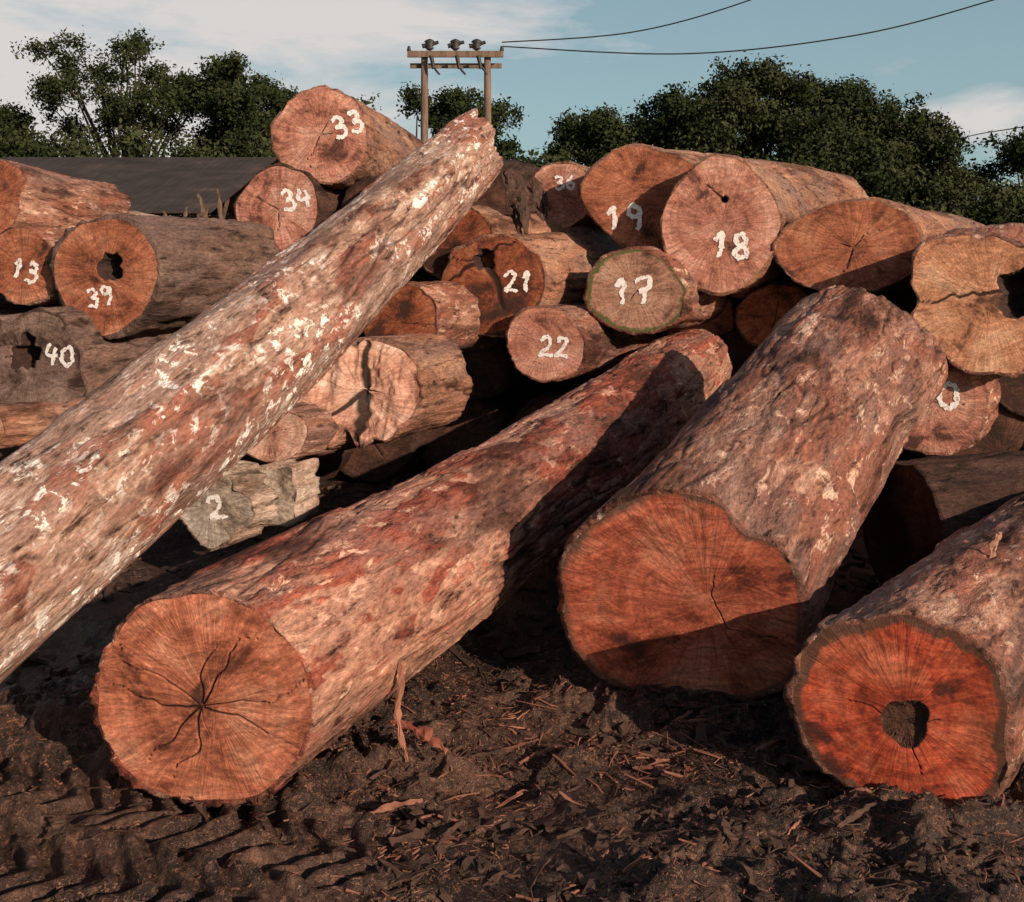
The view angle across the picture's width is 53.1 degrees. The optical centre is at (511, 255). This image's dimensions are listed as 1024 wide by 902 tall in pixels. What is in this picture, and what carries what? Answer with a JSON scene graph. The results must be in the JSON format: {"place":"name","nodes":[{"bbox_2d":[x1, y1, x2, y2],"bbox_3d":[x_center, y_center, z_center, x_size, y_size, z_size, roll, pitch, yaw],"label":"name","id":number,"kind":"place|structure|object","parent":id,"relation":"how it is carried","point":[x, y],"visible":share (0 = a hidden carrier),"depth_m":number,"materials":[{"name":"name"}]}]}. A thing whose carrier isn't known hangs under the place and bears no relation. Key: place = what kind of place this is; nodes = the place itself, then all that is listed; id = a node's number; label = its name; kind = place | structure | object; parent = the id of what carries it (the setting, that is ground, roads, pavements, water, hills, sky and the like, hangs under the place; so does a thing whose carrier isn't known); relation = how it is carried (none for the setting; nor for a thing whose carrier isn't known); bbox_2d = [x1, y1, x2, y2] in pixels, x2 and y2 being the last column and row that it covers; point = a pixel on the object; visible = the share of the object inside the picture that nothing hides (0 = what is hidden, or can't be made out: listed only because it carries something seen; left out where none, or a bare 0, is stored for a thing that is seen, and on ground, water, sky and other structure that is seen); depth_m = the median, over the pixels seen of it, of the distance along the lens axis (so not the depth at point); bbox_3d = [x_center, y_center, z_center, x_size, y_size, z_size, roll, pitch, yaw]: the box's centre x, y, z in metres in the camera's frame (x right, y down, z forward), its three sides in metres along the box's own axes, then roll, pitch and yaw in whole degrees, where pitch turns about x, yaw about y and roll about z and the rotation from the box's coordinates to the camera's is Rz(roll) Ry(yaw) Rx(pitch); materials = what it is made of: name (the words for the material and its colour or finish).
{"place":"outdoors","nodes":[
{"label":"outdoors","id":0,"kind":"place"},
{"bbox_2d":[0,451,1023,901],"bbox_3d":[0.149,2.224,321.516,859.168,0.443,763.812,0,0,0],"label":"ground","id":1,"kind":"structure","parent":0,"point":[250,847],"depth_m":4.13,"materials":[{"name":"soil"}]},
{"bbox_2d":[0,447,20,460],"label":"log","id":2,"kind":"object","parent":1,"relation":"on","point":[4,453],"visible":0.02,"depth_m":8.81,"materials":[{"name":"brown wood"}]},
{"bbox_2d":[0,306,179,402],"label":"log","id":3,"kind":"object","parent":2,"relation":"on","point":[58,354],"visible":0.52,"depth_m":8.51,"materials":[{"name":"wood"}]},
{"bbox_2d":[0,226,67,305],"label":"log","id":4,"kind":"object","parent":3,"relation":"on","point":[25,271],"visible":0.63,"depth_m":8.90,"materials":[{"name":"brown wood"}]},
{"bbox_2d":[0,159,130,232],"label":"log","id":5,"kind":"object","parent":4,"relation":"on","point":[33,196],"visible":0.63,"depth_m":9.24,"materials":[{"name":"brown wood"}]},
{"bbox_2d":[47,213,279,339],"bbox_3d":[-3.059,0.175,9.339,1.027,1.074,1.957,0,0,30],"label":"log","id":6,"kind":"object","parent":3,"relation":"on","point":[118,276],"visible":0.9,"depth_m":8.71,"materials":[{"name":"wood"}]},
{"bbox_2d":[199,197,204,216],"bbox_3d":[-3.047,-0.314,10.182,0.167,0.539,0.047,0,0,19],"label":"twig","id":7,"kind":"object","parent":6,"relation":"on","point":[202,207],"visible":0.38,"depth_m":10.20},
{"bbox_2d":[216,188,223,219],"bbox_3d":[-2.871,-0.356,10.099,0.133,0.618,0.045,0,0,21],"label":"twig","id":8,"kind":"object","parent":6,"relation":"on","point":[219,205],"visible":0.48,"depth_m":10.10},
{"bbox_2d":[0,99,46,157],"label":"tree","id":9,"kind":"object","parent":1,"relation":"on","point":[9,118],"visible":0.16,"depth_m":70.24,"materials":[{"name":"green plant"}]},
{"bbox_2d":[0,397,84,449],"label":"log","id":10,"kind":"object","parent":1,"relation":"on","point":[22,424],"visible":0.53,"depth_m":7.25,"materials":[{"name":"brown wood"}]},
{"bbox_2d":[10,23,211,156],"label":"tree","id":11,"kind":"object","parent":1,"relation":"on","point":[126,105],"visible":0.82,"depth_m":68.28,"materials":[{"name":"green plant"}]},
{"bbox_2d":[0,157,277,219],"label":"shed","id":12,"kind":"structure","parent":1,"relation":"on","point":[172,186],"depth_m":32.98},
{"bbox_2d":[178,460,278,551],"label":"log","id":13,"kind":"object","parent":1,"relation":"on","point":[235,503],"visible":0.8,"depth_m":6.84,"materials":[{"name":"brown wood"}]},
{"bbox_2d":[259,457,319,526],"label":"log","id":14,"kind":"object","parent":13,"relation":"on","point":[293,483],"visible":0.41,"depth_m":7.04,"materials":[{"name":"brown wood"}]},
{"bbox_2d":[246,402,355,462],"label":"log","id":15,"kind":"object","parent":14,"relation":"on","point":[300,430],"visible":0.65,"depth_m":7.71,"materials":[{"name":"brown wood"}]},
{"bbox_2d":[297,333,472,448],"bbox_3d":[-1.021,1.065,8.215,0.916,0.848,1.283,0,0,32],"label":"log","id":16,"kind":"object","parent":15,"relation":"on","point":[367,391],"visible":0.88,"depth_m":7.93,"materials":[{"name":"wood"}]},
{"bbox_2d":[171,49,303,156],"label":"tree","id":17,"kind":"object","parent":1,"relation":"on","point":[232,101],"visible":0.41,"depth_m":68.42,"materials":[{"name":"green plant"}]},
{"bbox_2d":[0,108,502,683],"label":"log","id":18,"kind":"object","parent":1,"relation":"on","point":[110,480],"visible":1,"depth_m":5.53,"materials":[{"name":"wood"}]},
{"bbox_2d":[246,449,352,481],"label":"log","id":19,"kind":"object","parent":1,"relation":"on","point":[331,465],"visible":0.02,"depth_m":9.82,"materials":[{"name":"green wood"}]},
{"bbox_2d":[332,846,355,851],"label":"bark strip","id":20,"kind":"object","parent":1,"relation":"on","point":[344,848],"visible":1,"depth_m":3.80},
{"bbox_2d":[340,431,426,482],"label":"log","id":21,"kind":"object","parent":1,"relation":"on","point":[378,463],"visible":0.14,"depth_m":9.99,"materials":[{"name":"brown wood"}]},
{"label":"log","id":22,"kind":"object","parent":21,"relation":"on","visible":0},
{"bbox_2d":[408,266,439,281],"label":"log","id":23,"kind":"object","parent":22,"relation":"on","point":[421,274],"visible":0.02,"depth_m":10.10,"materials":[{"name":"black wood"}]},
{"bbox_2d":[340,175,379,208],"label":"log","id":24,"kind":"object","parent":23,"relation":"on","point":[354,190],"visible":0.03,"depth_m":10.35,"materials":[{"name":"brown wood"}]},
{"bbox_2d":[371,798,422,813],"bbox_3d":[-0.475,2.249,4.184,0.229,0.037,0.015,0,0,-21],"label":"bark strip","id":25,"kind":"object","parent":1,"relation":"on","point":[389,806],"visible":0.9,"depth_m":4.18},
{"bbox_2d":[382,795,423,807],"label":"bark strip","id":26,"kind":"object","parent":1,"relation":"on","point":[393,797],"visible":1,"depth_m":4.25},
{"bbox_2d":[88,329,731,807],"bbox_3d":[0.251,1.440,6.946,0.922,0.954,6.806,0,6,28],"label":"log","id":27,"kind":"object","parent":1,"relation":"on","point":[256,675],"visible":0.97,"depth_m":4.50,"materials":[{"name":"brown wood"}]},
{"bbox_2d":[393,659,408,761],"bbox_3d":[-0.512,1.986,4.620,0.059,0.479,0.270,0,0,-13],"label":"bark strip","id":28,"kind":"object","parent":27,"relation":"hanging from","point":[397,714],"visible":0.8,"depth_m":4.58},
{"bbox_2d":[388,720,448,754],"bbox_3d":[-0.410,2.124,4.545,0.331,0.081,0.050,0,0,33],"label":"bark strip","id":29,"kind":"object","parent":1,"relation":"on","point":[424,733],"visible":0.98,"depth_m":4.53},
{"bbox_2d":[4,478,878,683],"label":"bark litter","id":30,"kind":"object","parent":1,"relation":"on","point":[61,670],"visible":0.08,"depth_m":6.56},
{"bbox_2d":[357,81,529,158],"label":"tree","id":31,"kind":"object","parent":1,"relation":"on","point":[451,105],"visible":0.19,"depth_m":70.80,"materials":[{"name":"green plant"}]},
{"bbox_2d":[434,818,464,850],"bbox_3d":[-0.244,2.279,4.040,0.015,0.036,0.222,0,0,30],"label":"bark strip","id":32,"kind":"object","parent":1,"relation":"on","point":[448,833],"visible":1,"depth_m":4.04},
{"bbox_2d":[407,39,503,142],"bbox_3d":[-1.650,-1.907,29.915,2.833,8.814,0.570,0,0,0],"label":"utility pole","id":33,"kind":"object","parent":1,"relation":"on","point":[486,66],"visible":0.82,"depth_m":29.89,"materials":[{"name":"brown wood"}]},
{"bbox_2d":[502,0,750,42],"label":"power line","id":34,"kind":"object","parent":33,"relation":"attached to","point":[627,32],"visible":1,"depth_m":28.62,"materials":[{"name":"metal"}]},
{"bbox_2d":[503,0,993,54],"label":"power line","id":35,"kind":"object","parent":33,"relation":"attached to","point":[754,48],"visible":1,"depth_m":27.25,"materials":[{"name":"metal"}]},
{"bbox_2d":[468,749,513,758],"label":"bark strip","id":36,"kind":"object","parent":1,"relation":"on","point":[495,752],"visible":1,"depth_m":4.68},
{"bbox_2d":[495,771,523,785],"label":"bark strip","id":37,"kind":"object","parent":1,"relation":"on","point":[512,779],"visible":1,"depth_m":4.49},
{"bbox_2d":[0,609,1023,901],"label":"mud clods and twigs","id":38,"kind":"object","parent":1,"relation":"on","point":[704,809],"visible":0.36,"depth_m":4.05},
{"bbox_2d":[0,116,1023,225],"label":"undergrowth","id":39,"kind":"object","parent":1,"relation":"on","point":[16,146],"visible":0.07,"depth_m":63.91,"materials":[{"name":"green plant"}]},
{"bbox_2d":[0,615,1023,901],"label":"mud clods","id":40,"kind":"object","parent":1,"relation":"on","point":[744,803],"visible":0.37,"depth_m":4.30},
{"bbox_2d":[0,639,1023,901],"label":"wood chips","id":41,"kind":"object","parent":1,"relation":"on","point":[510,789],"visible":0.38,"depth_m":4.32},
{"bbox_2d":[3,655,1023,901],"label":"flat bark flakes","id":42,"kind":"object","parent":1,"relation":"on","point":[421,865],"visible":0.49,"depth_m":4.00,"materials":[{"name":"wood"}]},
{"bbox_2d":[421,370,607,467],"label":"log","id":43,"kind":"object","parent":1,"relation":"on","point":[479,422],"visible":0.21,"depth_m":10.13,"materials":[{"name":"wood"}]},
{"bbox_2d":[462,339,554,400],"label":"log","id":44,"kind":"object","parent":43,"relation":"on","point":[491,371],"visible":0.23,"depth_m":9.88,"materials":[{"name":"wood"}]},
{"bbox_2d":[363,281,504,352],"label":"log","id":45,"kind":"object","parent":44,"relation":"on","point":[450,310],"visible":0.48,"depth_m":8.83,"materials":[{"name":"wood"}]},
{"bbox_2d":[422,205,600,278],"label":"log","id":46,"kind":"object","parent":45,"relation":"on","point":[475,222],"visible":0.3,"depth_m":9.53,"materials":[{"name":"brown wood"}]},
{"bbox_2d":[519,746,556,764],"bbox_3d":[0.121,2.284,4.689,0.217,0.035,0.015,0,0,-36],"label":"bark strip","id":47,"kind":"object","parent":1,"relation":"on","point":[545,750],"visible":1,"depth_m":4.69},
{"bbox_2d":[510,387,576,424],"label":"log","id":48,"kind":"object","parent":1,"relation":"on","point":[538,402],"visible":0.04,"depth_m":9.64,"materials":[{"name":"brown wood"}]},
{"bbox_2d":[505,303,667,382],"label":"log","id":49,"kind":"object","parent":48,"relation":"on","point":[550,343],"visible":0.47,"depth_m":9.02,"materials":[{"name":"wood"}]},
{"bbox_2d":[440,225,624,337],"bbox_3d":[0.697,0.220,10.803,1.093,1.086,3.814,0,0,30],"label":"log","id":50,"kind":"object","parent":49,"relation":"on","point":[546,268],"visible":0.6,"depth_m":9.32,"materials":[{"name":"brown wood"}]},
{"bbox_2d":[474,158,539,217],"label":"log","id":51,"kind":"object","parent":50,"relation":"on","point":[494,196],"visible":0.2,"depth_m":9.78,"materials":[{"name":"brown wood"}]},
{"bbox_2d":[504,170,511,209],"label":"bark strip","id":52,"kind":"object","parent":51,"relation":"hanging from","point":[508,174],"visible":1,"depth_m":9.76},
{"bbox_2d":[513,177,520,191],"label":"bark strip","id":53,"kind":"object","parent":51,"relation":"hanging from","point":[518,185],"visible":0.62,"depth_m":9.87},
{"bbox_2d":[516,207,521,233],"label":"bark strip","id":54,"kind":"object","parent":51,"relation":"hanging from","point":[518,227],"visible":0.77,"depth_m":9.76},
{"bbox_2d":[514,198,528,234],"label":"bark strip","id":55,"kind":"object","parent":51,"relation":"hanging from","point":[523,219],"visible":0.88,"depth_m":9.73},
{"bbox_2d":[516,187,526,220],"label":"bark strip","id":56,"kind":"object","parent":51,"relation":"hanging from","point":[522,201],"visible":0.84,"depth_m":9.83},
{"bbox_2d":[523,191,530,226],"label":"bark strip","id":57,"kind":"object","parent":51,"relation":"hanging from","point":[527,211],"visible":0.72,"depth_m":9.90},
{"bbox_2d":[530,183,539,207],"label":"bark strip","id":58,"kind":"object","parent":51,"relation":"hanging from","point":[535,193],"visible":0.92,"depth_m":10.25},
{"bbox_2d":[535,181,541,212],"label":"bark strip","id":59,"kind":"object","parent":51,"relation":"hanging from","point":[540,195],"visible":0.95,"depth_m":10.39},
{"bbox_2d":[536,209,544,222],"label":"bark strip","id":60,"kind":"object","parent":51,"relation":"hanging from","point":[540,215],"visible":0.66,"depth_m":10.29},
{"bbox_2d":[583,246,735,334],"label":"log","id":61,"kind":"object","parent":49,"relation":"on","point":[639,290],"visible":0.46,"depth_m":9.21,"materials":[{"name":"wood"}]},
{"bbox_2d":[578,143,867,246],"bbox_3d":[2.724,-0.561,11.686,1.152,1.129,5.320,0,0,38],"label":"log","id":62,"kind":"object","parent":61,"relation":"on","point":[624,192],"visible":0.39,"depth_m":9.85,"materials":[{"name":"wood"}]},
{"bbox_2d":[556,823,605,838],"bbox_3d":[0.274,2.252,4.013,0.212,0.030,0.009,0,0,-19],"label":"bark strip","id":63,"kind":"object","parent":1,"relation":"on","point":[571,832],"visible":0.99,"depth_m":4.00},
{"bbox_2d":[543,102,639,166],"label":"tree","id":64,"kind":"object","parent":1,"relation":"on","point":[576,137],"visible":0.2,"depth_m":68.09,"materials":[{"name":"green plant"}]},
{"bbox_2d":[599,807,621,815],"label":"bark strip","id":65,"kind":"object","parent":1,"relation":"on","point":[614,810],"visible":1,"depth_m":4.06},
{"bbox_2d":[609,732,646,739],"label":"bark strip","id":66,"kind":"object","parent":1,"relation":"on","point":[635,736],"visible":1,"depth_m":4.78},
{"bbox_2d":[626,762,644,770],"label":"bark strip","id":67,"kind":"object","parent":1,"relation":"on","point":[628,766],"visible":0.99,"depth_m":4.50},
{"bbox_2d":[620,750,669,758],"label":"bark strip","id":68,"kind":"object","parent":1,"relation":"on","point":[659,754],"visible":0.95,"depth_m":4.63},
{"bbox_2d":[639,809,662,816],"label":"bark strip","id":69,"kind":"object","parent":1,"relation":"on","point":[652,811],"visible":1,"depth_m":4.09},
{"bbox_2d":[299,674,1023,901],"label":"red splinters","id":70,"kind":"object","parent":1,"relation":"on","point":[638,779],"visible":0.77,"depth_m":4.38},
{"bbox_2d":[589,81,749,157],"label":"tree","id":71,"kind":"object","parent":1,"relation":"on","point":[647,128],"visible":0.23,"depth_m":68.38,"materials":[{"name":"green plant"}]},
{"bbox_2d":[660,710,692,730],"bbox_3d":[0.783,2.209,4.861,0.232,0.042,0.014,0,0,-42],"label":"bark strip","id":72,"kind":"object","parent":1,"relation":"on","point":[680,717],"visible":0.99,"depth_m":4.88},
{"bbox_2d":[680,718,720,722],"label":"bark strip","id":73,"kind":"object","parent":1,"relation":"on","point":[698,720],"visible":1,"depth_m":4.81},
{"bbox_2d":[556,285,947,701],"bbox_3d":[1.699,1.209,6.311,1.320,1.146,3.622,0,17,33],"label":"log","id":74,"kind":"object","parent":1,"relation":"on","point":[708,547],"visible":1,"depth_m":5.17,"materials":[{"name":"wood"}]},
{"bbox_2d":[754,739,778,752],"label":"bark strip","id":75,"kind":"object","parent":1,"relation":"on","point":[764,745],"visible":1,"depth_m":4.56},
{"bbox_2d":[656,51,891,180],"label":"tree","id":76,"kind":"object","parent":1,"relation":"on","point":[738,95],"visible":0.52,"depth_m":66.70,"materials":[{"name":"green plant"}]},
{"bbox_2d":[785,776,819,780],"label":"bark strip","id":77,"kind":"object","parent":1,"relation":"on","point":[806,777],"visible":0.91,"depth_m":4.35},
{"bbox_2d":[754,73,960,207],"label":"tree","id":78,"kind":"object","parent":1,"relation":"on","point":[860,89],"visible":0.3,"depth_m":67.73,"materials":[{"name":"green plant"}]},
{"bbox_2d":[838,800,877,827],"bbox_3d":[1.308,2.112,3.872,0.235,0.036,0.014,0,0,-33],"label":"bark strip","id":79,"kind":"object","parent":1,"relation":"on","point":[854,816],"visible":1,"depth_m":3.86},
{"bbox_2d":[850,787,872,792],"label":"bark strip","id":80,"kind":"object","parent":1,"relation":"on","point":[860,789],"visible":1,"depth_m":4.07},
{"bbox_2d":[783,493,1023,802],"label":"log","id":81,"kind":"object","parent":1,"relation":"on","point":[909,679],"visible":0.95,"depth_m":4.15,"materials":[{"name":"wood"}]},
{"bbox_2d":[990,532,1001,557],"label":"bark strip","id":82,"kind":"object","parent":81,"relation":"on","point":[994,544],"visible":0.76,"depth_m":4.83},
{"bbox_2d":[896,448,910,460],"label":"log","id":83,"kind":"object","parent":1,"relation":"on","point":[903,453],"depth_m":10.10,"materials":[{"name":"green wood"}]},
{"bbox_2d":[864,104,995,221],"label":"tree","id":84,"kind":"object","parent":1,"relation":"on","point":[947,178],"visible":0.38,"depth_m":67.87,"materials":[{"name":"green plant"}]},
{"bbox_2d":[863,450,1023,585],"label":"log","id":85,"kind":"object","parent":1,"relation":"on","point":[921,508],"visible":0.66,"depth_m":6.43,"materials":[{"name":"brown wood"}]},
{"bbox_2d":[946,838,977,858],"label":"bark strip","id":86,"kind":"object","parent":1,"relation":"on","point":[970,841],"visible":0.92,"depth_m":3.71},
{"bbox_2d":[937,403,1023,455],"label":"log","id":87,"kind":"object","parent":1,"relation":"on","point":[1006,431],"visible":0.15,"depth_m":8.99,"materials":[{"name":"brown wood"}]},
{"bbox_2d":[903,360,1000,455],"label":"log","id":88,"kind":"object","parent":87,"relation":"on","point":[959,413],"visible":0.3,"depth_m":8.59,"materials":[{"name":"brown wood"}]},
{"bbox_2d":[909,223,1023,377],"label":"log","id":89,"kind":"object","parent":88,"relation":"on","point":[967,285],"visible":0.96,"depth_m":8.34,"materials":[{"name":"wood"}]},
{"bbox_2d":[997,373,1023,416],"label":"log","id":90,"kind":"object","parent":87,"relation":"on","point":[1012,395],"visible":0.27,"depth_m":8.94,"materials":[{"name":"brown wood"}]},
{"bbox_2d":[967,126,1023,225],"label":"tree","id":91,"kind":"object","parent":1,"relation":"on","point":[1013,147],"visible":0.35,"depth_m":69.09,"materials":[{"name":"green plant"}]},
{"bbox_2d":[0,0,1023,199],"label":"sky","id":92,"kind":"structure","parent":0,"point":[970,60],"materials":[{"name":"blue"}]},
{"bbox_2d":[951,126,1023,140],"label":"power line","id":93,"kind":"object","parent":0,"point":[990,131],"visible":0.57,"depth_m":57.11,"materials":[{"name":"metal"}]},
{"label":"log","id":94,"kind":"object","parent":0,"visible":0},
{"bbox_2d":[0,294,60,314],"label":"log","id":95,"kind":"object","parent":94,"relation":"on","point":[7,307],"visible":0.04,"depth_m":9.30,"materials":[{"name":"brown wood"}]},
{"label":"log","id":96,"kind":"object","parent":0,"visible":0},
{"bbox_2d":[718,330,756,376],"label":"log","id":97,"kind":"object","parent":96,"relation":"on","point":[740,350],"visible":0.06,"depth_m":10.01,"materials":[{"name":"brown wood"}]},
{"bbox_2d":[666,298,742,335],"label":"log","id":98,"kind":"object","parent":97,"relation":"on","point":[723,322],"visible":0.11,"depth_m":10.07,"materials":[{"name":"brown wood"}]},
{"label":"log","id":99,"kind":"object","parent":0,"visible":0},
{"bbox_2d":[735,278,818,346],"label":"log","id":100,"kind":"object","parent":99,"relation":"on","point":[762,310],"visible":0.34,"depth_m":9.72,"materials":[{"name":"wood"}]},
{"bbox_2d":[659,153,822,298],"bbox_3d":[2.798,-0.255,11.233,1.078,1.360,4.605,0,0,25],"label":"log","id":101,"kind":"object","parent":100,"relation":"on","point":[724,219],"visible":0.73,"depth_m":9.31,"materials":[{"name":"wood"}]},
{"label":"log","id":102,"kind":"object","parent":99,"relation":"on","visible":0},
{"bbox_2d":[871,288,916,313],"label":"log","id":103,"kind":"object","parent":102,"relation":"on","point":[904,299],"visible":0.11,"depth_m":10.30,"materials":[{"name":"black wood"}]},
{"bbox_2d":[770,197,984,292],"bbox_3d":[4.320,-0.075,11.101,1.306,0.895,5.309,0,0,33],"label":"log","id":104,"kind":"object","parent":103,"relation":"on","point":[868,244],"visible":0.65,"depth_m":9.12,"materials":[{"name":"wood"}]},
{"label":"log","id":105,"kind":"object","parent":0,"visible":0},
{"bbox_2d":[233,162,344,249],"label":"log","id":106,"kind":"object","parent":105,"relation":"on","point":[288,204],"visible":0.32,"depth_m":10.10,"materials":[{"name":"brown wood"}]},
{"bbox_2d":[270,85,423,191],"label":"log","id":107,"kind":"object","parent":106,"relation":"on","point":[336,138],"visible":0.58,"depth_m":10.22,"materials":[{"name":"wood"}]},
{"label":"log","id":108,"kind":"object","parent":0,"visible":0},
{"bbox_2d":[535,161,602,230],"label":"log","id":109,"kind":"object","parent":108,"relation":"on","point":[560,181],"visible":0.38,"depth_m":10.50,"materials":[{"name":"brown wood"}]},
{"bbox_2d":[542,187,547,214],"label":"bark strip","id":110,"kind":"object","parent":109,"relation":"hanging from","point":[545,198],"visible":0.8,"depth_m":10.48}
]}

